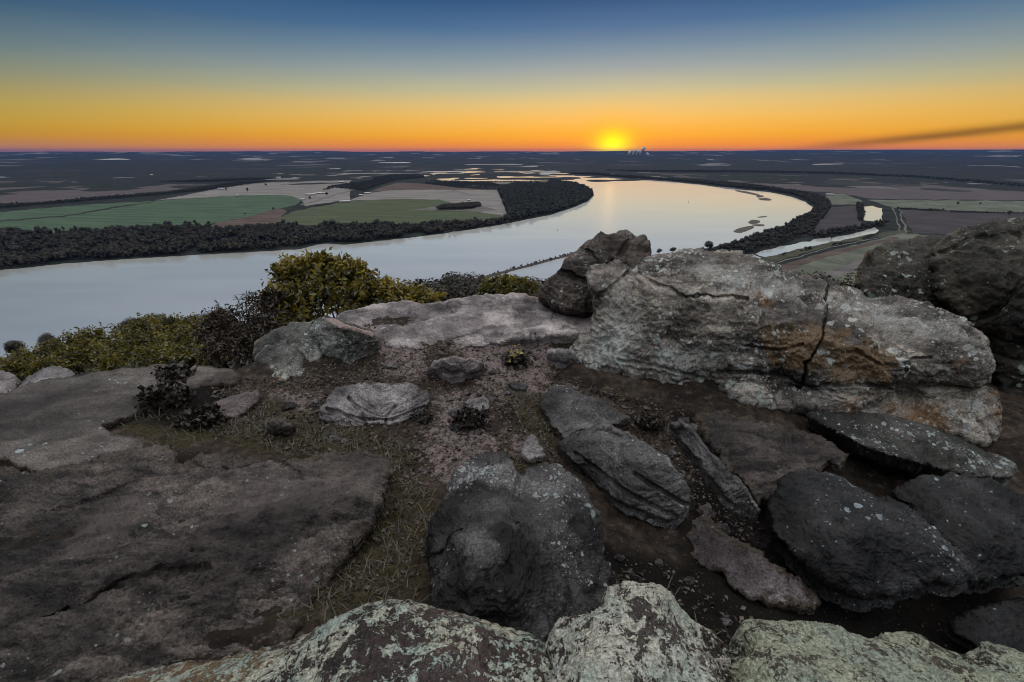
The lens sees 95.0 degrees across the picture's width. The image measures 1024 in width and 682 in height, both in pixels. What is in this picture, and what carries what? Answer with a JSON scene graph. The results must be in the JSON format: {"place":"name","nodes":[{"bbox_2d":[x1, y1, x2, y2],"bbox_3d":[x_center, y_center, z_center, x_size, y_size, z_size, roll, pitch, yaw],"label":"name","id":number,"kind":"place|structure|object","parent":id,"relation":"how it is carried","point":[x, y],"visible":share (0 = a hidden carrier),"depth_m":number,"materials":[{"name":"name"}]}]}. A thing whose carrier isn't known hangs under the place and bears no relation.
{"place":"outdoors","nodes":[
{"label":"outdoors","id":0,"kind":"place"},
{"bbox_2d":[0,200,161,221],"bbox_3d":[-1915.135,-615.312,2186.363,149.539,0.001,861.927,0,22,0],"label":"track","id":1,"kind":"structure","parent":0,"point":[79,213],"depth_m":2045.24,"materials":[{"name":"brown soil"}]},
{"bbox_2d":[0,181,205,203],"bbox_3d":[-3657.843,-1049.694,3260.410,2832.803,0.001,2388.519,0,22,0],"label":"field","id":2,"kind":"structure","parent":0,"point":[34,196],"depth_m":2990.86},
{"bbox_2d":[0,195,300,232],"bbox_3d":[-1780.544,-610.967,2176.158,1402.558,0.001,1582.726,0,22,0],"label":"field","id":3,"kind":"structure","parent":0,"point":[202,211],"depth_m":2063.44,"materials":[{"name":"plant"}]},
{"bbox_2d":[221,290,256,367],"bbox_3d":[-5.584,1.577,10.692,1.691,5.628,1.659,0,22,0],"label":"bare tree","id":4,"kind":"object","parent":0,"point":[246,315],"visible":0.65,"depth_m":9.87,"materials":[{"name":"brown plant"}]},
{"bbox_2d":[210,208,286,227],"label":"field","id":5,"kind":"structure","parent":0,"point":[272,216],"depth_m":1851.29,"materials":[{"name":"red soil"}]},
{"bbox_2d":[160,170,423,205],"bbox_3d":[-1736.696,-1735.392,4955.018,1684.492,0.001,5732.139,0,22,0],"label":"field","id":6,"kind":"structure","parent":0,"point":[299,192],"depth_m":3219.32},
{"bbox_2d":[300,189,354,204],"bbox_3d":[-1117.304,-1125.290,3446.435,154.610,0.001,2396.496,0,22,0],"label":"track","id":7,"kind":"structure","parent":0,"point":[327,197],"depth_m":2729.05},
{"bbox_2d":[278,199,501,225],"bbox_3d":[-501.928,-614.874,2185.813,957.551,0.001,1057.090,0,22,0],"label":"field","id":8,"kind":"structure","parent":0,"point":[396,211],"depth_m":2030.31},
{"bbox_2d":[0,168,812,357],"bbox_3d":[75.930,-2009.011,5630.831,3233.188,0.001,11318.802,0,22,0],"label":"river","id":9,"kind":"structure","parent":0,"point":[58,299],"depth_m":1177.91,"materials":[{"name":"liquid"}]},
{"bbox_2d":[475,252,572,279],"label":"rock dike","id":10,"kind":"structure","parent":9,"relation":"in","point":[528,265],"depth_m":1093.13,"materials":[{"name":"grey stone"}]},
{"bbox_2d":[733,226,753,232],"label":"sandbar","id":11,"kind":"structure","parent":9,"relation":"in","point":[742,229],"depth_m":1604.74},
{"bbox_2d":[350,190,505,215],"bbox_3d":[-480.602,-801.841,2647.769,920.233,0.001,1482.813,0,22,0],"label":"field","id":12,"kind":"structure","parent":0,"point":[489,198],"depth_m":2792.23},
{"bbox_2d":[370,183,485,191],"bbox_3d":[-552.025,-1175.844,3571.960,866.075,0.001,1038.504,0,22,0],"label":"field","id":13,"kind":"structure","parent":0,"point":[406,186],"depth_m":3484.47,"materials":[{"name":"red soil"}]},
{"bbox_2d":[411,206,500,211],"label":"field","id":14,"kind":"structure","parent":0,"point":[479,209],"depth_m":2168.63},
{"bbox_2d":[465,164,522,164],"bbox_3d":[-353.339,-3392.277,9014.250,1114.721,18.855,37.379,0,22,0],"label":"fog bank","id":15,"kind":"structure","parent":0,"point":[493,164],"depth_m":9000.96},
{"bbox_2d":[0,149,1023,667],"bbox_3d":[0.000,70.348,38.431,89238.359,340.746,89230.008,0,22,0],"label":"ground","id":16,"kind":"structure","parent":0,"point":[644,543],"depth_m":5.12,"materials":[{"name":"soil"}]},
{"bbox_2d":[0,370,20,392],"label":"edge boulder","id":17,"kind":"object","parent":16,"relation":"on","point":[9,381],"visible":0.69,"depth_m":5.17,"materials":[{"name":"stone"}]},
{"bbox_2d":[2,340,26,352],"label":"hillside oak","id":18,"kind":"object","parent":16,"relation":"on","point":[9,345],"visible":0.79,"depth_m":102.72,"materials":[{"name":"green plant"}]},
{"bbox_2d":[35,332,57,349],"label":"hillside oak","id":19,"kind":"object","parent":16,"relation":"on","point":[42,338],"visible":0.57,"depth_m":103.16,"materials":[{"name":"green plant"}]},
{"bbox_2d":[19,366,74,385],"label":"edge boulder","id":20,"kind":"object","parent":16,"relation":"on","point":[53,372],"visible":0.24,"depth_m":5.27,"materials":[{"name":"stone"}]},
{"bbox_2d":[0,329,98,378],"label":"leafy shrub","id":21,"kind":"object","parent":16,"relation":"on","point":[24,363],"visible":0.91,"depth_m":10.85,"materials":[{"name":"green plant"}]},
{"bbox_2d":[58,322,135,372],"bbox_3d":[-10.190,1.928,12.243,3.905,4.766,1.468,13,26,30],"label":"leafy shrub","id":22,"kind":"object","parent":16,"relation":"on","point":[105,358],"visible":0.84,"depth_m":11.26,"materials":[{"name":"green plant"}]},
{"bbox_2d":[0,363,241,472],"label":"bedrock slab","id":23,"kind":"structure","parent":16,"relation":"on","point":[49,423],"depth_m":4.26,"materials":[{"name":"stone"}]},
{"bbox_2d":[133,377,195,412],"bbox_3d":[-3.458,0.552,4.622,0.588,0.312,0.546,0,22,0],"label":"withered plant","id":24,"kind":"object","parent":23,"relation":"on","point":[162,396],"visible":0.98,"depth_m":4.55,"materials":[{"name":"brown plant"}]},
{"bbox_2d":[150,359,199,382],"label":"withered plant","id":25,"kind":"object","parent":23,"relation":"on","point":[172,372],"visible":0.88,"depth_m":5.09,"materials":[{"name":"brown plant"}]},
{"bbox_2d":[115,317,139,329],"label":"hillside oak","id":26,"kind":"object","parent":16,"relation":"on","point":[125,322],"visible":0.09,"depth_m":93.94,"materials":[{"name":"green plant"}]},
{"bbox_2d":[1,320,275,380],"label":"hillside wood","id":27,"kind":"object","parent":16,"relation":"on","point":[225,365],"visible":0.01,"depth_m":25.69,"materials":[{"name":"green plant"}]},
{"bbox_2d":[106,312,185,367],"bbox_3d":[-8.920,1.740,12.348,3.588,4.921,1.833,16,27,34],"label":"leafy shrub","id":28,"kind":"object","parent":16,"relation":"on","point":[150,334],"visible":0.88,"depth_m":11.21,"materials":[{"name":"green plant"}]},
{"bbox_2d":[148,312,228,367],"bbox_3d":[-7.761,1.907,11.880,4.051,4.896,1.753,20,29,40],"label":"leafy shrub","id":29,"kind":"object","parent":16,"relation":"on","point":[184,353],"visible":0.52,"depth_m":10.33,"materials":[{"name":"green plant"}]},
{"bbox_2d":[0,444,394,681],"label":"bedrock slab","id":30,"kind":"structure","parent":16,"relation":"on","point":[159,557],"depth_m":2.66,"materials":[{"name":"stone"}]},
{"bbox_2d":[182,314,213,330],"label":"hillside oak","id":31,"kind":"object","parent":16,"relation":"on","point":[188,317],"visible":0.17,"depth_m":85.60,"materials":[{"name":"green plant"}]},
{"bbox_2d":[173,399,229,432],"bbox_3d":[-2.849,0.695,4.307,0.455,0.288,0.456,-10,24,-23],"label":"withered plant","id":32,"kind":"object","parent":16,"relation":"on","point":[202,416],"visible":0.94,"depth_m":4.27,"materials":[{"name":"brown plant"}]},
{"bbox_2d":[0,174,423,207],"bbox_3d":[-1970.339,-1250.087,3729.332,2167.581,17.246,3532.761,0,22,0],"label":"hedgerow","id":33,"kind":"object","parent":16,"relation":"on","point":[378,180],"visible":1,"depth_m":3517.05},
{"bbox_2d":[214,390,259,418],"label":"flat stone","id":34,"kind":"object","parent":16,"relation":"on","point":[243,403],"visible":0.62,"depth_m":4.54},
{"bbox_2d":[184,284,295,370],"bbox_3d":[-5.103,1.616,9.771,1.946,5.474,2.798,-18,28,-37],"label":"withered bush","id":35,"kind":"object","parent":16,"relation":"on","point":[259,327],"visible":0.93,"depth_m":8.80,"materials":[{"name":"brown plant"}]},
{"bbox_2d":[0,217,501,266],"bbox_3d":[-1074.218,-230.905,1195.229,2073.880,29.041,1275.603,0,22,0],"label":"riverside wood","id":36,"kind":"object","parent":16,"relation":"on","point":[20,255],"visible":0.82,"depth_m":1360.44,"materials":[{"name":"green plant"}]},
{"bbox_2d":[255,343,305,381],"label":"edge boulder","id":37,"kind":"object","parent":16,"relation":"on","point":[284,362],"visible":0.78,"depth_m":5.54,"materials":[{"name":"grey stone"}]},
{"bbox_2d":[266,418,295,436],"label":"flat stone","id":38,"kind":"object","parent":16,"relation":"on","point":[275,427],"visible":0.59,"depth_m":4.04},
{"bbox_2d":[253,320,323,361],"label":"edge boulder","id":39,"kind":"object","parent":16,"relation":"on","point":[296,335],"visible":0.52,"depth_m":6.09,"materials":[{"name":"grey stone"}]},
{"bbox_2d":[281,401,296,410],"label":"pebble","id":40,"kind":"object","parent":16,"relation":"on","point":[286,406],"visible":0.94,"depth_m":4.60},
{"bbox_2d":[254,247,387,325],"bbox_3d":[-4.056,1.140,10.513,3.193,6.302,1.898,0,22,0],"label":"vine bush","id":41,"kind":"object","parent":16,"relation":"on","point":[325,272],"visible":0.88,"depth_m":9.41,"materials":[{"name":"green plant"}]},
{"bbox_2d":[106,599,550,681],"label":"lichen rock","id":42,"kind":"object","parent":16,"relation":"on","point":[397,640],"visible":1,"depth_m":1.23,"materials":[{"name":"stone"}]},
{"bbox_2d":[310,316,380,363],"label":"squared block","id":43,"kind":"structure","parent":16,"relation":"on","point":[349,343],"depth_m":5.66,"materials":[{"name":"grey stone"}]},
{"bbox_2d":[318,380,430,426],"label":"ledge stone","id":44,"kind":"object","parent":16,"relation":"on","point":[359,402],"visible":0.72,"depth_m":4.50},
{"bbox_2d":[386,361,398,368],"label":"pebble","id":45,"kind":"object","parent":16,"relation":"on","point":[391,365],"visible":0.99,"depth_m":5.43,"materials":[{"name":"stone"}]},
{"bbox_2d":[363,270,446,303],"bbox_3d":[-2.209,1.136,10.445,1.482,5.444,1.674,-11,25,-26],"label":"vine bush","id":46,"kind":"object","parent":16,"relation":"on","point":[398,291],"visible":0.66,"depth_m":9.37,"materials":[{"name":"green plant"}]},
{"bbox_2d":[411,443,421,450],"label":"pebble","id":47,"kind":"object","parent":16,"relation":"on","point":[417,447],"visible":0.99,"depth_m":4.09,"materials":[{"name":"grey stone"}]},
{"bbox_2d":[119,374,726,634],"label":"dry grass","id":48,"kind":"structure","parent":16,"relation":"on","point":[311,606],"depth_m":3.63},
{"bbox_2d":[409,405,436,424],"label":"withered plant","id":49,"kind":"object","parent":16,"relation":"on","point":[424,418],"visible":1,"depth_m":4.45,"materials":[{"name":"brown plant"}]},
{"bbox_2d":[406,276,455,300],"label":"hillside oak","id":50,"kind":"object","parent":16,"relation":"on","point":[437,287],"visible":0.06,"depth_m":69.52,"materials":[{"name":"green plant"}]},
{"bbox_2d":[433,271,462,298],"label":"hillside oak","id":51,"kind":"object","parent":16,"relation":"on","point":[446,279],"visible":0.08,"depth_m":92.64,"materials":[{"name":"green plant"}]},
{"bbox_2d":[447,408,459,416],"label":"pebble","id":52,"kind":"object","parent":16,"relation":"on","point":[451,412],"visible":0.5,"depth_m":4.56,"materials":[{"name":"stone"}]},
{"bbox_2d":[426,355,483,383],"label":"flat stone","id":53,"kind":"object","parent":16,"relation":"on","point":[454,369],"visible":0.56,"depth_m":5.12,"materials":[{"name":"stone"}]},
{"bbox_2d":[448,423,465,432],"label":"pebble","id":54,"kind":"object","parent":16,"relation":"on","point":[454,427],"visible":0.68,"depth_m":4.36,"materials":[{"name":"grey stone"}]},
{"bbox_2d":[436,201,481,208],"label":"copse","id":55,"kind":"object","parent":16,"relation":"on","point":[463,205],"visible":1,"depth_m":2201.37,"materials":[{"name":"black plant"}]},
{"bbox_2d":[439,271,485,297],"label":"hillside oak","id":56,"kind":"object","parent":16,"relation":"on","point":[458,283],"visible":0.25,"depth_m":90.14,"materials":[{"name":"green plant"}]},
{"bbox_2d":[335,292,590,349],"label":"long slab","id":57,"kind":"structure","parent":16,"relation":"on","point":[486,319],"depth_m":6.53,"materials":[{"name":"stone"}]},
{"bbox_2d":[445,403,491,433],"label":"withered plant","id":58,"kind":"object","parent":16,"relation":"on","point":[467,418],"visible":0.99,"depth_m":4.42,"materials":[{"name":"brown plant"}]},
{"bbox_2d":[454,280,496,297],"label":"hillside oak","id":59,"kind":"object","parent":16,"relation":"on","point":[470,290],"visible":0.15,"depth_m":81.69,"materials":[{"name":"green plant"}]},
{"bbox_2d":[464,396,488,413],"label":"flat stone","id":60,"kind":"object","parent":16,"relation":"on","point":[479,402],"visible":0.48,"depth_m":4.66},
{"bbox_2d":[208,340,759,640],"bbox_3d":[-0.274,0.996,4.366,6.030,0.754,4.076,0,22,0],"label":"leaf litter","id":61,"kind":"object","parent":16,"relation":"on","point":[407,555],"visible":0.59,"depth_m":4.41,"materials":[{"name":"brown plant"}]},
{"bbox_2d":[425,180,547,189],"bbox_3d":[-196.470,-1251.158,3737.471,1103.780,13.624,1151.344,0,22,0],"label":"peninsula wood","id":62,"kind":"object","parent":16,"relation":"on","point":[495,186],"visible":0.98,"depth_m":3778.41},
{"bbox_2d":[478,272,541,294],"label":"vine bush","id":63,"kind":"object","parent":16,"relation":"on","point":[505,284],"visible":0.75,"depth_m":9.40,"materials":[{"name":"green plant"}]},
{"bbox_2d":[497,344,532,369],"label":"withered plant","id":64,"kind":"object","parent":16,"relation":"on","point":[519,360],"visible":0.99,"depth_m":5.59,"materials":[{"name":"yellow plant"}]},
{"bbox_2d":[506,382,527,391],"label":"flat stone","id":65,"kind":"object","parent":16,"relation":"on","point":[516,386],"visible":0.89,"depth_m":5.06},
{"bbox_2d":[425,450,611,642],"bbox_3d":[0.038,1.165,3.103,1.234,0.874,2.068,0,22,0],"label":"round boulder","id":66,"kind":"object","parent":16,"relation":"on","point":[507,543],"visible":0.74,"depth_m":2.67,"materials":[{"name":"stone"}]},
{"bbox_2d":[520,434,545,462],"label":"flat stone","id":67,"kind":"object","parent":16,"relation":"on","point":[532,449],"visible":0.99,"depth_m":4.11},
{"bbox_2d":[523,276,545,291],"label":"hillside oak","id":68,"kind":"object","parent":16,"relation":"on","point":[539,286],"visible":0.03,"depth_m":73.76,"materials":[{"name":"green plant"}]},
{"bbox_2d":[498,178,592,222],"bbox_3d":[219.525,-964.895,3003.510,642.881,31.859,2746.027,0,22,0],"label":"peninsula wood","id":69,"kind":"object","parent":16,"relation":"on","point":[523,199],"visible":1,"depth_m":2578.93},
{"bbox_2d":[546,348,577,368],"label":"flat stone","id":70,"kind":"object","parent":16,"relation":"on","point":[560,358],"visible":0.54,"depth_m":5.58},
{"bbox_2d":[539,383,629,439],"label":"plate stone","id":71,"kind":"object","parent":16,"relation":"on","point":[567,409],"visible":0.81,"depth_m":4.59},
{"bbox_2d":[538,229,651,317],"bbox_3d":[1.493,-1.064,7.315,2.376,1.180,1.715,-14,26,-32],"label":"pillar boulder","id":72,"kind":"object","parent":16,"relation":"on","point":[564,290],"visible":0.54,"depth_m":6.95,"materials":[{"name":"grey stone"}]},
{"bbox_2d":[614,554,624,561],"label":"pebble","id":73,"kind":"object","parent":16,"relation":"on","point":[618,557],"visible":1,"depth_m":3.27,"materials":[{"name":"grey stone"}]},
{"bbox_2d":[557,424,690,528],"bbox_3d":[0.899,1.127,3.932,0.613,0.630,1.072,-11,25,-26],"label":"plate stone","id":74,"kind":"object","parent":16,"relation":"on","point":[627,473],"visible":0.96,"depth_m":3.70,"materials":[{"name":"stone"}]},
{"bbox_2d":[545,580,731,681],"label":"lichen rock","id":75,"kind":"object","parent":16,"relation":"on","point":[628,631],"visible":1,"depth_m":1.16,"materials":[{"name":"stone"}]},
{"bbox_2d":[631,409,664,434],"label":"withered plant","id":76,"kind":"object","parent":16,"relation":"on","point":[648,421],"visible":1,"depth_m":4.63,"materials":[{"name":"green plant"}]},
{"bbox_2d":[684,576,694,584],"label":"pebble","id":77,"kind":"object","parent":16,"relation":"on","point":[689,580],"visible":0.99,"depth_m":3.19,"materials":[{"name":"grey stone"}]},
{"bbox_2d":[698,505,714,518],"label":"pebble","id":78,"kind":"object","parent":16,"relation":"on","point":[710,512],"visible":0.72,"depth_m":3.90,"materials":[{"name":"pink stone"}]},
{"bbox_2d":[670,419,760,522],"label":"rock","id":79,"kind":"object","parent":16,"relation":"on","point":[732,493],"visible":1,"depth_m":3.71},
{"bbox_2d":[716,521,730,535],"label":"pebble","id":80,"kind":"object","parent":16,"relation":"on","point":[724,527],"visible":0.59,"depth_m":3.76,"materials":[{"name":"grey stone"}]},
{"bbox_2d":[721,615,732,624],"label":"pebble","id":81,"kind":"object","parent":16,"relation":"on","point":[727,620],"visible":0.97,"depth_m":2.92,"materials":[{"name":"stone"}]},
{"bbox_2d":[567,172,889,252],"bbox_3d":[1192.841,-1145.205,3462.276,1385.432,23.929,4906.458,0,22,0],"label":"bank wood","id":82,"kind":"object","parent":16,"relation":"on","point":[805,223],"visible":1,"depth_m":1691.98,"materials":[{"name":"green plant"}]},
{"bbox_2d":[686,513,821,614],"bbox_3d":[1.685,1.684,3.431,0.477,0.241,0.939,-18,28,-38],"label":"flat stone","id":83,"kind":"object","parent":16,"relation":"on","point":[748,571],"visible":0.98,"depth_m":3.34,"materials":[{"name":"stone"}]},
{"bbox_2d":[693,410,849,506],"bbox_3d":[2.421,0.997,4.586,1.382,0.421,1.124,-10,24,-24],"label":"plate stone","id":84,"kind":"object","parent":16,"relation":"on","point":[759,459],"visible":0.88,"depth_m":4.37,"materials":[{"name":"stone"}]},
{"bbox_2d":[569,248,1003,447],"bbox_3d":[3.538,-0.061,5.942,5.641,2.060,2.460,0,22,0],"label":"boulder","id":85,"kind":"object","parent":16,"relation":"on","point":[742,328],"visible":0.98,"depth_m":5.27,"materials":[{"name":"grey stone"}]},
{"bbox_2d":[795,270,829,281],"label":"hillside oak","id":86,"kind":"object","parent":16,"relation":"on","point":[814,276],"depth_m":60.89,"materials":[{"name":"green plant"}]},
{"bbox_2d":[606,169,1023,185],"bbox_3d":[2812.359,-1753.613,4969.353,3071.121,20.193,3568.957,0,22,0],"label":"hedge","id":87,"kind":"object","parent":16,"relation":"on","point":[902,175],"visible":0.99,"depth_m":5648.00,"materials":[{"name":"black plant"}]},
{"bbox_2d":[807,271,843,283],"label":"hillside oak","id":88,"kind":"object","parent":16,"relation":"on","point":[825,276],"visible":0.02,"depth_m":66.47,"materials":[{"name":"green plant"}]},
{"bbox_2d":[760,230,910,262],"bbox_3d":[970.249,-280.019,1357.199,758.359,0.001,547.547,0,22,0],"label":"levee","id":89,"kind":"structure","parent":16,"relation":"on","point":[779,257],"depth_m":1311.18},
{"bbox_2d":[824,269,856,286],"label":"hillside oak","id":90,"kind":"object","parent":16,"relation":"on","point":[847,281],"visible":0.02,"depth_m":62.57,"materials":[{"name":"green plant"}]},
{"bbox_2d":[765,468,973,612],"bbox_3d":[2.549,1.475,3.581,1.248,0.622,1.087,0,22,0],"label":"flat boulder","id":91,"kind":"object","parent":16,"relation":"on","point":[842,542],"visible":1,"depth_m":3.25,"materials":[{"name":"grey stone"}]},
{"bbox_2d":[728,618,1023,681],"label":"lichen rock","id":92,"kind":"object","parent":16,"relation":"on","point":[761,650],"visible":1,"depth_m":1.24,"materials":[{"name":"stone"}]},
{"bbox_2d":[749,207,1023,254],"bbox_3d":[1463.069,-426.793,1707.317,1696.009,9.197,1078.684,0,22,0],"label":"canal scrub","id":93,"kind":"object","parent":16,"relation":"on","point":[868,235],"visible":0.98,"depth_m":2024.66,"materials":[{"name":"green plant"}]},
{"bbox_2d":[854,234,945,309],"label":"leaning boulder","id":94,"kind":"object","parent":16,"relation":"on","point":[895,268],"visible":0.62,"depth_m":6.88,"materials":[{"name":"stone"}]},
{"bbox_2d":[806,411,1017,485],"bbox_3d":[4.036,1.120,4.720,2.000,0.674,0.806,0,22,0],"label":"flat stone","id":95,"kind":"object","parent":16,"relation":"on","point":[914,449],"visible":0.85,"depth_m":4.54,"materials":[{"name":"stone"}]},
{"bbox_2d":[889,470,1023,594],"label":"flat boulder","id":96,"kind":"object","parent":16,"relation":"on","point":[976,521],"visible":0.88,"depth_m":3.67,"materials":[{"name":"grey stone"}]},
{"bbox_2d":[928,216,1023,396],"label":"leaning boulder","id":97,"kind":"object","parent":16,"relation":"on","point":[977,277],"visible":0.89,"depth_m":6.31,"materials":[{"name":"stone"}]},
{"bbox_2d":[945,597,1023,652],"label":"flat stone","id":98,"kind":"object","parent":16,"relation":"on","point":[1000,622],"visible":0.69,"depth_m":3.15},
{"bbox_2d":[0,0,1023,151],"label":"sky","id":99,"kind":"structure","parent":0,"point":[76,75],"materials":[{"name":"orange"}]},
{"bbox_2d":[495,171,554,171],"bbox_3d":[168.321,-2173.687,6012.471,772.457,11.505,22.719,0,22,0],"label":"fog bank","id":100,"kind":"structure","parent":0,"point":[524,171],"depth_m":6004.17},
{"bbox_2d":[622,174,874,182],"bbox_3d":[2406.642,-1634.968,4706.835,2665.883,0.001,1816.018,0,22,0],"label":"field","id":101,"kind":"structure","parent":0,"point":[681,175],"depth_m":4635.79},
{"bbox_2d":[756,227,878,256],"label":"canal","id":102,"kind":"structure","parent":0,"point":[783,249],"depth_m":1368.29,"materials":[{"name":"liquid"}]},
{"bbox_2d":[801,205,860,235],"bbox_3d":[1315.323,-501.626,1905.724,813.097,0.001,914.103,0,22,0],"label":"field","id":103,"kind":"structure","parent":0,"point":[843,216],"depth_m":1851.29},
{"bbox_2d":[812,260,862,278],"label":"field","id":104,"kind":"structure","parent":0,"point":[838,271],"depth_m":1068.49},
{"bbox_2d":[781,237,898,270],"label":"field","id":105,"kind":"structure","parent":0,"point":[794,264],"depth_m":1223.68,"materials":[{"name":"plant"}]},
{"bbox_2d":[775,232,906,263],"bbox_3d":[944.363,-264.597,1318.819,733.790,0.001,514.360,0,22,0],"label":"track","id":106,"kind":"structure","parent":0,"point":[836,246],"depth_m":1324.41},
{"bbox_2d":[825,194,861,204],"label":"field","id":107,"kind":"structure","parent":0,"point":[839,199],"depth_m":2618.29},
{"bbox_2d":[789,184,899,189],"bbox_3d":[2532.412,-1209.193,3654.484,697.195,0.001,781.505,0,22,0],"label":"field","id":108,"kind":"structure","parent":0,"point":[880,187],"depth_m":3485.03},
{"bbox_2d":[788,233,927,284],"bbox_3d":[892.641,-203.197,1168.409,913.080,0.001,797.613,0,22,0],"label":"field","id":109,"kind":"structure","parent":0,"point":[826,264],"depth_m":1146.55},
{"bbox_2d":[863,206,882,220],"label":"pond","id":110,"kind":"structure","parent":0,"point":[872,213],"depth_m":2027.46,"materials":[{"name":"liquid"}]},
{"bbox_2d":[749,182,1023,200],"bbox_3d":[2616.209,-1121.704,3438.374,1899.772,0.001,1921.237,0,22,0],"label":"field","id":111,"kind":"structure","parent":0,"point":[913,192],"depth_m":3063.33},
{"bbox_2d":[870,200,1023,212],"bbox_3d":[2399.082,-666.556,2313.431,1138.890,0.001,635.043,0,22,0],"label":"field","id":112,"kind":"structure","parent":0,"point":[999,206],"depth_m":2329.20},
{"bbox_2d":[901,210,1023,233],"bbox_3d":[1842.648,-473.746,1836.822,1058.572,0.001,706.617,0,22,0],"label":"field","id":113,"kind":"structure","parent":0,"point":[931,222],"depth_m":1851.29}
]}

